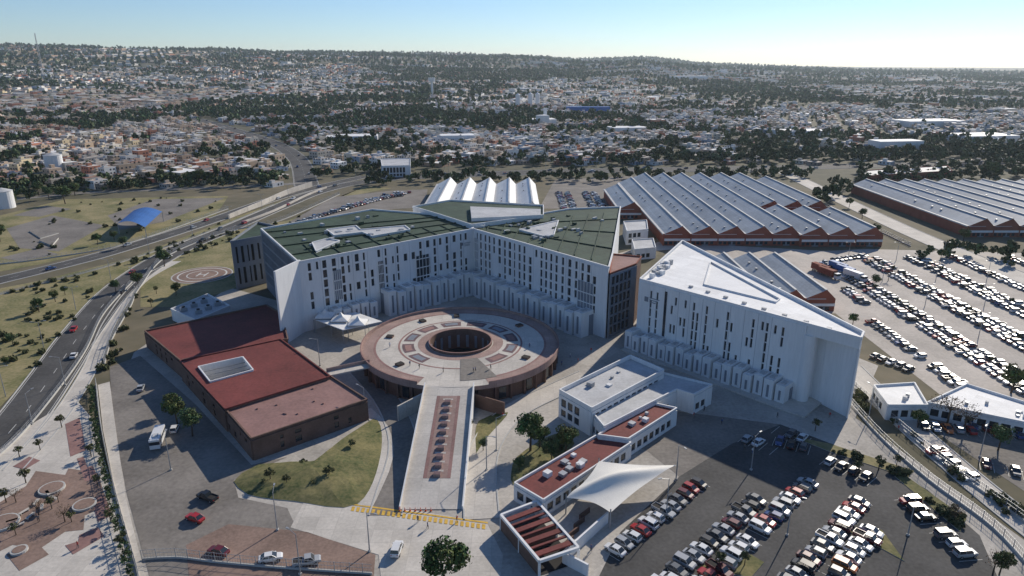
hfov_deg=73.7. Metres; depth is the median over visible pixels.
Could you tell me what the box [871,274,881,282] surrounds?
broadleaf tree
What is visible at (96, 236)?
broadleaf tree
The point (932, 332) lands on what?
parked car
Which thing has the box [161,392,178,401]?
broadleaf tree
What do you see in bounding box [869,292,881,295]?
parked car
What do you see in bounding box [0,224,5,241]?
broadleaf tree
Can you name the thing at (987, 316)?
parked car
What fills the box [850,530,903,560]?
traffic island
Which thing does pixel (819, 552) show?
parked car
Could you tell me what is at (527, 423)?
broadleaf tree
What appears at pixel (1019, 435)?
parked car
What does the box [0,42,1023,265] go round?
distant trees
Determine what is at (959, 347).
parked car
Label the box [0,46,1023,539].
terrain
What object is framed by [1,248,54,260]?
skate park paving
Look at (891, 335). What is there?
parked car
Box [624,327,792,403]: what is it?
consulting pods
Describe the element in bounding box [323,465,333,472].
young tree
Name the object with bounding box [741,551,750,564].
young tree
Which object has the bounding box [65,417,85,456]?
red paving
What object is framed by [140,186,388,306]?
dry verge
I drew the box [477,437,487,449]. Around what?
broadleaf tree
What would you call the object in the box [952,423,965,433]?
parked car
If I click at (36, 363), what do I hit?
shrub
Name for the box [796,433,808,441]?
parked car
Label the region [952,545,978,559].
parked car
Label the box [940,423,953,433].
parked car
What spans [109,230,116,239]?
broadleaf tree
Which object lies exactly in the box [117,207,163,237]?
court canopy
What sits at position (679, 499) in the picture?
parked car
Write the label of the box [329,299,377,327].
consulting pods
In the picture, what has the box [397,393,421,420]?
retaining wall
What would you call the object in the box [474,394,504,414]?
retaining wall
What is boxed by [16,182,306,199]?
park road
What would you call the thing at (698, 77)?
warehouse building
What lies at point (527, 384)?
openings and piers
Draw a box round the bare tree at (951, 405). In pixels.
[935,394,964,422]
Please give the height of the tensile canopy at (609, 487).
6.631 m
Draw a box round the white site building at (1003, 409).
[927,383,1023,436]
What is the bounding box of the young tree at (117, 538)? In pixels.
[113,534,123,541]
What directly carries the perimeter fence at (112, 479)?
on the terrain at (138, 320)
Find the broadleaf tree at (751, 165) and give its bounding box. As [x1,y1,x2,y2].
[748,162,756,172]
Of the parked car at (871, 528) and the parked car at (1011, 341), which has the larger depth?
the parked car at (1011, 341)
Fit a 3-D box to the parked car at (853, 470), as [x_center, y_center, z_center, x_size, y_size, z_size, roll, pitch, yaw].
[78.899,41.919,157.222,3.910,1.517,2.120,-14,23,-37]
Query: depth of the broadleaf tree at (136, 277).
284.82 m
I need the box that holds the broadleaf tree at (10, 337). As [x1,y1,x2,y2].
[5,333,17,345]
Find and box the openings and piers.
[364,335,557,399]
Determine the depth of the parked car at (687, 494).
148.22 m
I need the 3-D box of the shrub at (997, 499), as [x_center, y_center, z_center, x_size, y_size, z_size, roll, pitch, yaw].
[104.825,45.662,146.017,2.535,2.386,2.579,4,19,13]
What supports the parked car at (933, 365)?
on the visitor lot pavement at (947, 357)
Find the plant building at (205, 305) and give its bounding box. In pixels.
[170,293,230,322]
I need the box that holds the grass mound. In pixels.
[234,419,381,507]
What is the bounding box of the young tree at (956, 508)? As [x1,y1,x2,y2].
[951,503,958,510]
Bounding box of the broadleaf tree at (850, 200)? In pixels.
[845,198,853,206]
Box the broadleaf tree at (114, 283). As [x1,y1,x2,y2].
[108,279,120,290]
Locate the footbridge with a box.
[326,359,369,375]
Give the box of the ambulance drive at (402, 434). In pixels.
[349,370,414,515]
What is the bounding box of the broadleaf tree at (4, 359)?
[0,356,8,364]
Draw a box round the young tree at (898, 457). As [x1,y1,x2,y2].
[893,454,903,466]
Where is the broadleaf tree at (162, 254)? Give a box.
[156,250,170,265]
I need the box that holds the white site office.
[871,382,927,419]
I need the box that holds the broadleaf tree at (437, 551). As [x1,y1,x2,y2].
[419,535,472,575]
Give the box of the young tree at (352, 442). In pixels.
[348,439,355,445]
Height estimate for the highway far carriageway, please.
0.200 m
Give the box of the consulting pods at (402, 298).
[380,270,474,315]
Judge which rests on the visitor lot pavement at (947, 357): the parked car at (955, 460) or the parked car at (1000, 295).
the parked car at (1000, 295)
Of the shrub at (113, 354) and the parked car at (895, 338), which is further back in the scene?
the parked car at (895, 338)
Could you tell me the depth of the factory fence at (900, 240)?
370.05 m
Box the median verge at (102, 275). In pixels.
[0,201,280,306]
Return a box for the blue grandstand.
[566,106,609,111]
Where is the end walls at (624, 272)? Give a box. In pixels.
[273,253,641,342]
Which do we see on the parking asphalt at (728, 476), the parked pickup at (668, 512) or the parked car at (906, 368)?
the parked pickup at (668, 512)
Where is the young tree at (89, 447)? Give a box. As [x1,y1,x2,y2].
[84,443,93,456]
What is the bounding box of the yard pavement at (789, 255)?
[618,242,833,312]
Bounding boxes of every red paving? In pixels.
[0,468,103,550]
[6,545,48,570]
[14,457,39,468]
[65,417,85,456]
[65,527,103,553]
[77,457,96,480]
[94,495,109,520]
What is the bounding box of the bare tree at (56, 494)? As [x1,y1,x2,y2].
[50,490,62,502]
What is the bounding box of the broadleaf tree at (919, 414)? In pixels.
[911,409,928,427]
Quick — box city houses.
[0,44,1023,190]
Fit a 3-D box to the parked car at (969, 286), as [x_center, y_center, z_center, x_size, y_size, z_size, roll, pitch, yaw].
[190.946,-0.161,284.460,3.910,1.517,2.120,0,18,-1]
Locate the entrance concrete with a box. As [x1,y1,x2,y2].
[291,503,502,575]
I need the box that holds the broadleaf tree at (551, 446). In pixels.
[543,438,560,459]
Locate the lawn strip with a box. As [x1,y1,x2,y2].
[476,412,507,452]
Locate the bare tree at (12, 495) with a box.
[6,487,22,501]
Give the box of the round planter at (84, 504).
[72,497,96,511]
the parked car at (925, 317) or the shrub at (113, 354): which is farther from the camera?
the parked car at (925, 317)
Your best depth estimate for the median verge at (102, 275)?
299.14 m
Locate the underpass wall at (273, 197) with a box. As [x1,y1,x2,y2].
[228,182,311,218]
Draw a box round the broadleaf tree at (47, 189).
[41,186,52,198]
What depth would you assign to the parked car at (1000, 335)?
234.31 m
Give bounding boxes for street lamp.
[25,388,33,424]
[165,429,171,470]
[272,483,278,530]
[285,527,301,574]
[366,512,376,552]
[485,436,495,469]
[495,414,505,450]
[658,478,669,516]
[750,431,761,470]
[786,497,806,535]
[867,382,873,418]
[904,495,915,535]
[978,424,987,457]
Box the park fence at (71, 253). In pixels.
[0,206,228,263]
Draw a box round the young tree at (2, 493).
[0,488,8,501]
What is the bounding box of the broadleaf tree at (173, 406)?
[160,394,185,423]
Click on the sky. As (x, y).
(832, 33)
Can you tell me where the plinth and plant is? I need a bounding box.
[620,259,831,417]
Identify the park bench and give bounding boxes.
[18,507,29,514]
[25,512,34,519]
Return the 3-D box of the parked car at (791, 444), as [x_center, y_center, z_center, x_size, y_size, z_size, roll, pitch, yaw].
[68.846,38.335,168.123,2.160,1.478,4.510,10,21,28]
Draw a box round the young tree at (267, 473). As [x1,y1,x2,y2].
[263,467,275,478]
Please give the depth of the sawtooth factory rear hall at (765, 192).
449.53 m
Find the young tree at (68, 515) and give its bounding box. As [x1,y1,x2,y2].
[65,510,75,521]
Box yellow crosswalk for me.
[351,504,487,528]
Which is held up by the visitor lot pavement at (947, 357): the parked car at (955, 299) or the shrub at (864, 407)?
the parked car at (955, 299)
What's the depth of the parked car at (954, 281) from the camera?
291.51 m
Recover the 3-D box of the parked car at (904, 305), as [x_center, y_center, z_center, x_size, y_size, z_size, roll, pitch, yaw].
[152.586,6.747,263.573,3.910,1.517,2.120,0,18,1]
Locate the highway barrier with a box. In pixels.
[0,204,272,294]
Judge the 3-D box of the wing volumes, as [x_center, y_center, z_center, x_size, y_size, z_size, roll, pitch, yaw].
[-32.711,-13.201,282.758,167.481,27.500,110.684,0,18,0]
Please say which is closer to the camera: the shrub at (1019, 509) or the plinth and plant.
the shrub at (1019, 509)
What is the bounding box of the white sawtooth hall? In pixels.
[425,177,538,203]
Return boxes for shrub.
[0,331,7,336]
[0,337,8,342]
[7,354,17,361]
[27,339,34,343]
[30,306,37,311]
[32,360,41,366]
[33,280,41,285]
[36,348,45,353]
[95,363,104,371]
[100,363,109,370]
[107,350,117,357]
[107,357,116,363]
[108,339,117,345]
[121,324,128,330]
[130,259,137,263]
[837,448,847,456]
[850,450,862,460]
[851,449,864,457]
[853,397,864,405]
[856,391,868,399]
[859,403,870,411]
[887,464,899,474]
[890,417,898,423]
[893,469,901,475]
[897,466,908,475]
[898,465,912,476]
[934,503,951,516]
[945,508,953,517]
[946,464,961,474]
[948,512,964,522]
[951,511,966,518]
[955,520,965,527]
[957,474,965,481]
[985,489,997,496]
[995,497,1009,506]
[996,491,1010,505]
[1001,507,1010,514]
[1009,500,1023,511]
[1016,506,1023,518]
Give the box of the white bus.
[148,424,165,449]
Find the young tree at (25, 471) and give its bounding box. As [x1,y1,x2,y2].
[16,468,30,482]
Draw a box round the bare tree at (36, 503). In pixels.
[28,499,44,515]
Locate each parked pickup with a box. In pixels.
[196,489,218,503]
[292,553,320,567]
[651,501,675,518]
[705,558,733,575]
[731,501,756,518]
[815,528,844,547]
[841,286,854,289]
[852,527,882,546]
[865,318,880,323]
[924,445,948,455]
[941,302,956,307]
[941,374,961,380]
[946,342,963,347]
[947,378,967,385]
[955,348,973,354]
[969,310,983,314]
[986,271,997,275]
[989,320,1006,325]
[997,277,1010,281]
[1002,380,1023,385]
[1009,382,1023,389]
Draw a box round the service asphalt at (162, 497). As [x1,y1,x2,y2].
[110,356,370,575]
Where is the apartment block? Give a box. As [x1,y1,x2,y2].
[381,158,410,176]
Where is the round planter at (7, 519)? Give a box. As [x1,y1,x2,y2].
[0,513,20,531]
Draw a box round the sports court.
[108,198,223,229]
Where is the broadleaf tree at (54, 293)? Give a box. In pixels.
[48,289,57,301]
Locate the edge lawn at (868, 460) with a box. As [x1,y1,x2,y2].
[794,436,913,476]
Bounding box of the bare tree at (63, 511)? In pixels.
[55,504,70,521]
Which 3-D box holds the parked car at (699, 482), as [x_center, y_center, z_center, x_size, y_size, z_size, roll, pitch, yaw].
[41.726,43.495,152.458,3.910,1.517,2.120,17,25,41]
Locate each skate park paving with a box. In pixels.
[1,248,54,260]
[7,215,101,250]
[15,206,68,216]
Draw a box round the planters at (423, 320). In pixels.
[386,314,530,366]
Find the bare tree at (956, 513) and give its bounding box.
[947,502,964,517]
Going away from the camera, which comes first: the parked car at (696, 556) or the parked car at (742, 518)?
the parked car at (696, 556)
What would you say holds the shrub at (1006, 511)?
on the perimeter street at (864, 376)
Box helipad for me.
[171,267,232,283]
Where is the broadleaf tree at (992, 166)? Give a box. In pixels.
[983,160,999,179]
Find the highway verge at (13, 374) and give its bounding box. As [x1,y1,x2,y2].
[0,281,106,405]
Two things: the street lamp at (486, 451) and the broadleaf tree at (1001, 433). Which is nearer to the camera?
the street lamp at (486, 451)
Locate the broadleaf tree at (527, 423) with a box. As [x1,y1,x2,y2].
[514,412,545,450]
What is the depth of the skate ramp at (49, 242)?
358.45 m
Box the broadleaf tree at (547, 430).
[532,424,550,447]
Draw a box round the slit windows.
[636,281,806,398]
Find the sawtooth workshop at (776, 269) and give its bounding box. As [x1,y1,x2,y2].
[716,252,835,310]
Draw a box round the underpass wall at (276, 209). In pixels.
[244,186,326,221]
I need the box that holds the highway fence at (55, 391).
[0,280,131,454]
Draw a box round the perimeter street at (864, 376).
[855,365,1023,536]
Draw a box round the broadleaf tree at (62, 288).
[60,286,67,292]
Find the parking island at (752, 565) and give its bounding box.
[696,555,763,575]
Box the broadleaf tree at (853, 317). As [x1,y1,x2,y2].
[849,313,859,324]
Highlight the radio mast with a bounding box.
[34,33,44,78]
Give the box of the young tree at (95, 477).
[91,474,100,485]
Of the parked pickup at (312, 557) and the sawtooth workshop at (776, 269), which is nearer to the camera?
the parked pickup at (312, 557)
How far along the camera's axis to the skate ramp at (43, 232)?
377.53 m
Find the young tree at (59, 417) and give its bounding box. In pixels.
[54,414,64,427]
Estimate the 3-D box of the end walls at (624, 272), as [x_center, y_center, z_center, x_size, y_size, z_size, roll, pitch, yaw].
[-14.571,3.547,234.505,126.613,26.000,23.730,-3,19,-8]
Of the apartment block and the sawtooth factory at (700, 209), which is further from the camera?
the apartment block
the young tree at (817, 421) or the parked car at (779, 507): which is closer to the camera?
the parked car at (779, 507)
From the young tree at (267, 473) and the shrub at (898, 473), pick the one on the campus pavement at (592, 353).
the young tree at (267, 473)
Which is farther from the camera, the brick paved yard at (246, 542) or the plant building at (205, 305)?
the plant building at (205, 305)
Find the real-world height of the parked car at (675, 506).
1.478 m
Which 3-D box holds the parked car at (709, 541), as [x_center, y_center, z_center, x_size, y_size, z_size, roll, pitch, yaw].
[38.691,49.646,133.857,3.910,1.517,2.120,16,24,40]
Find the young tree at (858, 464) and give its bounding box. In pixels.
[852,459,863,468]
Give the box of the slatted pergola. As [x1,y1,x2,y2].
[500,500,579,575]
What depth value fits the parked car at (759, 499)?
146.48 m
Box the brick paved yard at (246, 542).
[186,524,374,575]
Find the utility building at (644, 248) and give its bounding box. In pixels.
[631,238,655,259]
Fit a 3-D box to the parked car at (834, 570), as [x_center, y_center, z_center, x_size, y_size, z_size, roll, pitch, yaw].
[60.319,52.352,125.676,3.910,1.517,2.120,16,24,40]
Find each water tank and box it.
[0,188,15,209]
[42,152,63,170]
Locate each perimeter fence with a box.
[95,378,138,575]
[103,192,339,363]
[851,398,1023,562]
[854,381,1023,521]
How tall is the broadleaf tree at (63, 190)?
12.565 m
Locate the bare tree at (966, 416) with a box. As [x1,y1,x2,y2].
[953,403,982,427]
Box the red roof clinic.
[597,403,676,454]
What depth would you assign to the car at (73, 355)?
217.82 m
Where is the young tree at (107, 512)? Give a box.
[103,508,112,520]
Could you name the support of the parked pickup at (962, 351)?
on the visitor lot pavement at (947, 357)
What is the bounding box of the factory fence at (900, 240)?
[750,170,910,246]
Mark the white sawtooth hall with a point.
(507, 190)
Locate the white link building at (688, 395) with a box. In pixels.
[593,372,712,435]
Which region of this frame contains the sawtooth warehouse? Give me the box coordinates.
[851,179,1023,236]
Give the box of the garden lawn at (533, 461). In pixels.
[511,434,574,484]
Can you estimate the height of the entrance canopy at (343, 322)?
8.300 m
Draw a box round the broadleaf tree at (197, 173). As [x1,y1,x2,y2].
[192,168,203,183]
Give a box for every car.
[45,266,56,269]
[69,325,77,331]
[69,352,78,358]
[136,384,144,391]
[169,424,179,433]
[184,512,204,523]
[206,544,229,557]
[258,551,282,563]
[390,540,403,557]
[604,542,626,557]
[614,534,633,549]
[622,529,642,542]
[630,523,651,536]
[637,516,659,530]
[646,511,665,523]
[659,571,677,575]
[660,499,681,511]
[665,561,688,575]
[668,492,687,505]
[672,551,696,570]
[676,487,694,499]
[681,481,699,493]
[682,547,705,563]
[689,476,707,488]
[689,541,713,556]
[697,567,719,575]
[699,533,719,548]
[705,528,728,543]
[712,522,734,536]
[716,556,737,569]
[719,545,742,561]
[721,517,741,529]
[726,510,749,523]
[728,540,749,551]
[736,533,759,548]
[740,499,760,510]
[741,434,752,442]
[745,492,767,505]
[748,517,771,534]
[751,437,765,447]
[754,513,776,527]
[763,510,784,522]
[768,500,791,516]
[772,496,794,509]
[775,435,784,445]
[776,571,792,575]
[778,491,800,504]
[784,565,808,575]
[785,428,796,438]
[785,486,804,496]
[786,439,795,449]
[790,557,816,574]
[792,482,812,493]
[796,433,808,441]
[796,550,821,566]
[797,477,818,488]
[799,442,808,451]
[805,545,827,558]
[810,537,835,552]
[822,525,846,539]
[824,456,836,465]
[827,518,852,532]
[827,564,850,575]
[831,554,858,573]
[832,509,855,525]
[834,461,848,472]
[835,550,861,565]
[836,505,860,519]
[842,501,865,513]
[843,541,865,557]
[847,466,860,475]
[847,495,870,507]
[848,536,873,551]
[853,294,865,298]
[854,297,866,301]
[856,284,868,287]
[858,470,873,482]
[858,523,884,538]
[859,300,871,303]
[862,287,873,291]
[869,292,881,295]
[869,352,881,358]
[870,322,884,325]
[874,287,885,291]
[874,324,886,329]
[877,355,889,361]
[879,327,891,331]
[881,268,892,272]
[882,330,895,334]
[883,301,894,305]
[885,358,897,365]
[886,333,900,338]
[887,304,899,308]
[891,336,903,341]
[894,339,909,344]
[894,361,905,368]
[896,300,908,305]
[897,310,910,315]
[898,494,921,505]
[900,342,912,347]
[901,303,911,307]
[901,365,914,371]
[902,346,918,351]
[906,275,917,279]
[906,315,919,321]
[906,502,929,513]
[907,283,919,287]
[913,311,926,314]
[913,352,927,358]
[913,511,937,521]
[914,287,925,291]
[917,313,927,317]
[917,420,930,430]
[918,324,932,329]
[919,290,929,293]
[921,258,931,261]
[921,315,933,319]
[923,265,933,268]
[923,327,935,331]
[925,318,935,322]
[926,362,943,369]
[927,330,940,335]
[929,321,943,326]
[930,268,939,272]
[930,421,940,431]
[932,333,946,338]
[933,367,947,372]
[933,527,958,539]
[934,452,952,460]
[936,271,947,275]
[937,336,952,340]
[938,370,953,375]
[939,300,951,303]
[939,327,952,331]
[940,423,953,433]
[941,339,953,344]
[943,458,961,467]
[945,537,968,547]
[948,332,963,336]
[949,298,960,302]
[951,279,962,283]
[951,307,964,312]
[951,336,966,340]
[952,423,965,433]
[952,466,971,474]
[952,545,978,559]
[953,346,967,349]
[954,382,965,387]
[955,310,965,315]
[956,275,968,279]
[957,302,969,306]
[957,339,971,343]
[959,283,968,287]
[961,312,975,317]
[962,342,977,347]
[962,472,980,480]
[963,353,975,357]
[963,425,977,434]
[964,285,975,288]
[966,316,977,319]
[968,355,984,361]
[968,421,978,429]
[972,348,987,353]
[973,289,982,293]
[973,360,988,365]
[974,320,987,325]
[977,291,989,296]
[978,352,993,356]
[980,315,991,319]
[980,363,997,369]
[981,324,992,328]
[981,424,990,431]
[981,457,992,469]
[982,287,994,290]
[985,318,999,322]
[985,327,999,331]
[985,355,997,361]
[985,367,1002,372]
[990,292,999,295]
[990,371,1003,377]
[991,330,1003,334]
[991,359,1005,364]
[994,300,1007,305]
[994,324,1008,328]
[996,294,1007,297]
[996,333,1011,337]
[998,362,1008,367]
[1000,303,1010,307]
[1001,327,1014,331]
[1001,336,1012,340]
[1006,329,1019,334]
[1006,338,1021,344]
[1009,307,1020,312]
[1009,464,1022,476]
[1010,300,1023,305]
[1011,332,1023,337]
[1012,342,1023,347]
[1015,310,1023,314]
[1015,431,1023,438]
[1016,387,1023,394]
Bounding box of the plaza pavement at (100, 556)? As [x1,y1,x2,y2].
[0,398,127,575]
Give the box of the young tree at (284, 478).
[281,474,290,481]
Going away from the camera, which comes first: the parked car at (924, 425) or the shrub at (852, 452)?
the shrub at (852, 452)
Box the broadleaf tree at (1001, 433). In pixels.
[990,423,1016,450]
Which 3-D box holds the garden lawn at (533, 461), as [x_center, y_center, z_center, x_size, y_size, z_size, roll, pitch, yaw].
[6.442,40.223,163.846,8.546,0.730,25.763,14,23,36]
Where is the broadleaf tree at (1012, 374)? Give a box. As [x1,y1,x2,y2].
[1001,362,1023,392]
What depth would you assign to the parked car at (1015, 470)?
156.50 m
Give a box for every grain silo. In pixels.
[515,93,519,104]
[528,92,532,104]
[535,92,539,103]
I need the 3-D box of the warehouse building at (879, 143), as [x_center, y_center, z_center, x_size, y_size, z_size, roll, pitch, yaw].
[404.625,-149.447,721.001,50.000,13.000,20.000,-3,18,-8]
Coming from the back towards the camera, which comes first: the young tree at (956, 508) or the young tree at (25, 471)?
the young tree at (25, 471)
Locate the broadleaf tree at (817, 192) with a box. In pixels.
[811,189,822,195]
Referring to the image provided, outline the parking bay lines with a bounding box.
[600,259,1023,575]
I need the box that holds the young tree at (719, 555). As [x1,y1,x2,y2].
[714,551,726,562]
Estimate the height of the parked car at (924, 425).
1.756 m
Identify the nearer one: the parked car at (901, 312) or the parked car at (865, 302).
the parked car at (901, 312)
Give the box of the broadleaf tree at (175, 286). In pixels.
[170,282,180,294]
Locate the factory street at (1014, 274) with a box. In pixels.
[778,172,1023,284]
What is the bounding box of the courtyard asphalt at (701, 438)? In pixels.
[641,411,779,475]
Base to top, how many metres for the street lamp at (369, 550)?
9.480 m
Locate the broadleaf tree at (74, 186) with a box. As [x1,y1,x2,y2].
[68,182,78,195]
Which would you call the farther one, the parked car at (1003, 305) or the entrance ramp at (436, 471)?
the parked car at (1003, 305)
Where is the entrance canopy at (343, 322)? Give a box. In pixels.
[313,309,382,342]
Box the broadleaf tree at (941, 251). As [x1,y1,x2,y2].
[937,248,947,260]
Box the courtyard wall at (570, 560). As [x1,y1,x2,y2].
[562,507,608,575]
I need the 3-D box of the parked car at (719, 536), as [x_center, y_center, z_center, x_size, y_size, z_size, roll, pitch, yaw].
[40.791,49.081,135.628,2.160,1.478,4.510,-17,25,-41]
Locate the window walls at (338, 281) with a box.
[231,230,608,337]
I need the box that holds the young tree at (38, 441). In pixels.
[33,439,42,449]
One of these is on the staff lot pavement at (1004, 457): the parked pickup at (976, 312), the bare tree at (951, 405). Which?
the bare tree at (951, 405)
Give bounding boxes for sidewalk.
[3,261,180,470]
[98,382,144,575]
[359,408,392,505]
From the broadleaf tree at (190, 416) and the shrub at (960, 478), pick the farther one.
the broadleaf tree at (190, 416)
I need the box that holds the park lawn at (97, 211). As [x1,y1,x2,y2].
[0,196,227,270]
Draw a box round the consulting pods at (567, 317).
[471,270,593,337]
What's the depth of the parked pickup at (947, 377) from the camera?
202.58 m
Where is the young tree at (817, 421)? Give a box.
[812,417,822,430]
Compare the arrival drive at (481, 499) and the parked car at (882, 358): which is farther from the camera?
the parked car at (882, 358)
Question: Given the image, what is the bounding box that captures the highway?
[0,178,419,468]
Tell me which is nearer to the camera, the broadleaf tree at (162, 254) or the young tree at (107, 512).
the young tree at (107, 512)
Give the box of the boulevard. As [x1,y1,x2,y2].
[365,160,1018,179]
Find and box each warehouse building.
[326,134,377,141]
[440,133,474,140]
[606,126,646,132]
[665,76,707,78]
[772,128,828,137]
[868,139,923,149]
[891,119,965,127]
[942,132,1019,142]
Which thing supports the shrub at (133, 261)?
on the median verge at (102, 275)
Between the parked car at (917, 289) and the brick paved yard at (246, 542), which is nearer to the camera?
the brick paved yard at (246, 542)
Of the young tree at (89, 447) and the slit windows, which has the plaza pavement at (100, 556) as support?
the young tree at (89, 447)
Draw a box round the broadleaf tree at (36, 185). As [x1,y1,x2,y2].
[30,181,42,195]
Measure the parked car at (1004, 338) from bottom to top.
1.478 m
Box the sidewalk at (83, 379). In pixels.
[3,261,180,470]
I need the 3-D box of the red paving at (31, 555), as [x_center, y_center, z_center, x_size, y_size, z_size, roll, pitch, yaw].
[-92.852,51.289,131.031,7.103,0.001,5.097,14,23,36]
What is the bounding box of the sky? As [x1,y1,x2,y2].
[0,0,1023,67]
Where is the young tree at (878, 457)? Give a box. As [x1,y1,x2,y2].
[875,455,886,469]
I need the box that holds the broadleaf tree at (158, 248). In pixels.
[154,245,162,251]
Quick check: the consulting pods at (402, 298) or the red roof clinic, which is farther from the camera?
the consulting pods at (402, 298)
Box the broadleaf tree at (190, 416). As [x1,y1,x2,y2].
[176,407,202,436]
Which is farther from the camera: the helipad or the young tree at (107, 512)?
the helipad
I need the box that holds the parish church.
[528,108,556,124]
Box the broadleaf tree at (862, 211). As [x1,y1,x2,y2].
[858,208,867,217]
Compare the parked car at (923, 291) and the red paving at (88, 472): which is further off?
the parked car at (923, 291)
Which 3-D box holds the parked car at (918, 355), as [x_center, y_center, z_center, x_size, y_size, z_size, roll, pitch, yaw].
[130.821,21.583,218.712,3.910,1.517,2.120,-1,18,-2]
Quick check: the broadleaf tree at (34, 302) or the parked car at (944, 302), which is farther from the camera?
the parked car at (944, 302)
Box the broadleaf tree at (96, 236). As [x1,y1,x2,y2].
[91,233,101,244]
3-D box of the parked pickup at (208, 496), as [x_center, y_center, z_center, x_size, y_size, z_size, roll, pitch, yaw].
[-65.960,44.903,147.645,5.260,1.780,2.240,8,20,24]
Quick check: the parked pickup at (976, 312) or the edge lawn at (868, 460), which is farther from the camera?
the parked pickup at (976, 312)
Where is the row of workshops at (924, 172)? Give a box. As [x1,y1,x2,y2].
[864,165,952,180]
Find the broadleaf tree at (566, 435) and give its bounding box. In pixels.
[555,423,579,451]
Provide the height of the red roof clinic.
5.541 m
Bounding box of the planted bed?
[895,476,966,531]
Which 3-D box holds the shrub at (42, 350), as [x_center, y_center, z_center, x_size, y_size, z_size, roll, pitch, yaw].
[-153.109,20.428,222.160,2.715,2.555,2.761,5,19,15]
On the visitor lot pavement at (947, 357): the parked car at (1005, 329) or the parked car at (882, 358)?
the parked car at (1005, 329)
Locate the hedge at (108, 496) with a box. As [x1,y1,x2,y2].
[85,384,134,575]
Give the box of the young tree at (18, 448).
[13,444,22,456]
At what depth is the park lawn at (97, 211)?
406.22 m
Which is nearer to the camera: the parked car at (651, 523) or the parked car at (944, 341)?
the parked car at (651, 523)
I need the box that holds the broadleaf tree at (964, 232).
[959,228,971,240]
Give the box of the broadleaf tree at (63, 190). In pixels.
[54,185,71,203]
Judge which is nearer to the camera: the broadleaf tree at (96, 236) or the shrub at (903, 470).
the shrub at (903, 470)
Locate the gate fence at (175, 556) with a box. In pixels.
[140,548,371,574]
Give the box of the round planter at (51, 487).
[38,481,65,495]
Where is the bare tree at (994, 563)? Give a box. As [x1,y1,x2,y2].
[985,548,1008,574]
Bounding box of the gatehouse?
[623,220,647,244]
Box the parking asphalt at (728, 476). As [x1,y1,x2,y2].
[599,424,996,575]
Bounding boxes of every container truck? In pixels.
[811,262,830,275]
[817,265,841,279]
[828,260,848,268]
[835,263,855,270]
[843,268,867,281]
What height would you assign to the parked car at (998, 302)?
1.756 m
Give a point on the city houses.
(164, 131)
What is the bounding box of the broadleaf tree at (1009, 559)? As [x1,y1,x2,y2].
[992,550,1017,574]
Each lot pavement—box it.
[286,189,427,223]
[542,176,652,208]
[790,249,1023,400]
[927,418,1023,490]
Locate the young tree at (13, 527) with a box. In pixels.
[7,523,18,534]
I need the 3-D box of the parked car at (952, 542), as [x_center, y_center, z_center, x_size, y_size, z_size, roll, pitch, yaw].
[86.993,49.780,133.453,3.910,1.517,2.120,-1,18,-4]
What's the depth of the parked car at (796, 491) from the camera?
148.69 m
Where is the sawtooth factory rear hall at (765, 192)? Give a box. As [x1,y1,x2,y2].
[710,172,826,211]
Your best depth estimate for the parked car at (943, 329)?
239.53 m
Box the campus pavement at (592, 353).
[120,289,1023,575]
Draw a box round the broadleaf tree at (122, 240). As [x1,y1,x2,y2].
[118,236,126,247]
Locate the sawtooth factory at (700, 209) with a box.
[603,172,882,246]
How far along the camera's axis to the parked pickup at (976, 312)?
254.96 m
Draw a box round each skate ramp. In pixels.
[29,226,58,238]
[39,238,58,245]
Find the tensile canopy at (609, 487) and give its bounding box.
[565,458,677,529]
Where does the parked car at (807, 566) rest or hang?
on the parking asphalt at (728, 476)
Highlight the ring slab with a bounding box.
[360,307,558,399]
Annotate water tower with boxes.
[428,78,434,94]
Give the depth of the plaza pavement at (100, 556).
150.55 m
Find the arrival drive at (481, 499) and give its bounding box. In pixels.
[463,371,586,518]
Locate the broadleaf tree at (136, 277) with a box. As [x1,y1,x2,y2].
[129,271,143,286]
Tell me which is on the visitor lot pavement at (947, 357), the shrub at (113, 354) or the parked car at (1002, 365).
the parked car at (1002, 365)
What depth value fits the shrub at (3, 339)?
230.25 m
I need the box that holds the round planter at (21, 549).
[9,544,28,555]
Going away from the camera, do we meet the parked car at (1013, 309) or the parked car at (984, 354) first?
the parked car at (984, 354)
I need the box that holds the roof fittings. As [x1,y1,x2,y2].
[260,206,620,267]
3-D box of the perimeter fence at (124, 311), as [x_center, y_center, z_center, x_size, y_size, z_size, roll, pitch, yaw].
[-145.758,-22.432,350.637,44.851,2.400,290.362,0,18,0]
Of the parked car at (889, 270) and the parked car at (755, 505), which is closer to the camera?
the parked car at (755, 505)
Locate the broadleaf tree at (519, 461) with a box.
[513,454,524,470]
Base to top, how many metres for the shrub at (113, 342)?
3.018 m
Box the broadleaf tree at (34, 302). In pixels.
[29,297,42,311]
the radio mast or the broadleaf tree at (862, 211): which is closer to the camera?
the broadleaf tree at (862, 211)
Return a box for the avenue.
[192,119,318,186]
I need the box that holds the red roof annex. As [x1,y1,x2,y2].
[514,434,631,517]
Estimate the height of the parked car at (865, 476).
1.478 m
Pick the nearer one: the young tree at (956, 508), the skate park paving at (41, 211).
the young tree at (956, 508)
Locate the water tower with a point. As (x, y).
(431, 80)
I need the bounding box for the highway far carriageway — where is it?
[0,176,364,283]
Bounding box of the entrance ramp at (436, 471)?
[399,382,473,509]
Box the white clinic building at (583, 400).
[558,355,663,435]
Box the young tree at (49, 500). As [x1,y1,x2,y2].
[44,496,54,508]
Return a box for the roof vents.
[256,388,323,414]
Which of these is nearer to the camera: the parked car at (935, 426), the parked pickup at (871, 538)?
the parked pickup at (871, 538)
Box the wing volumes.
[230,199,619,337]

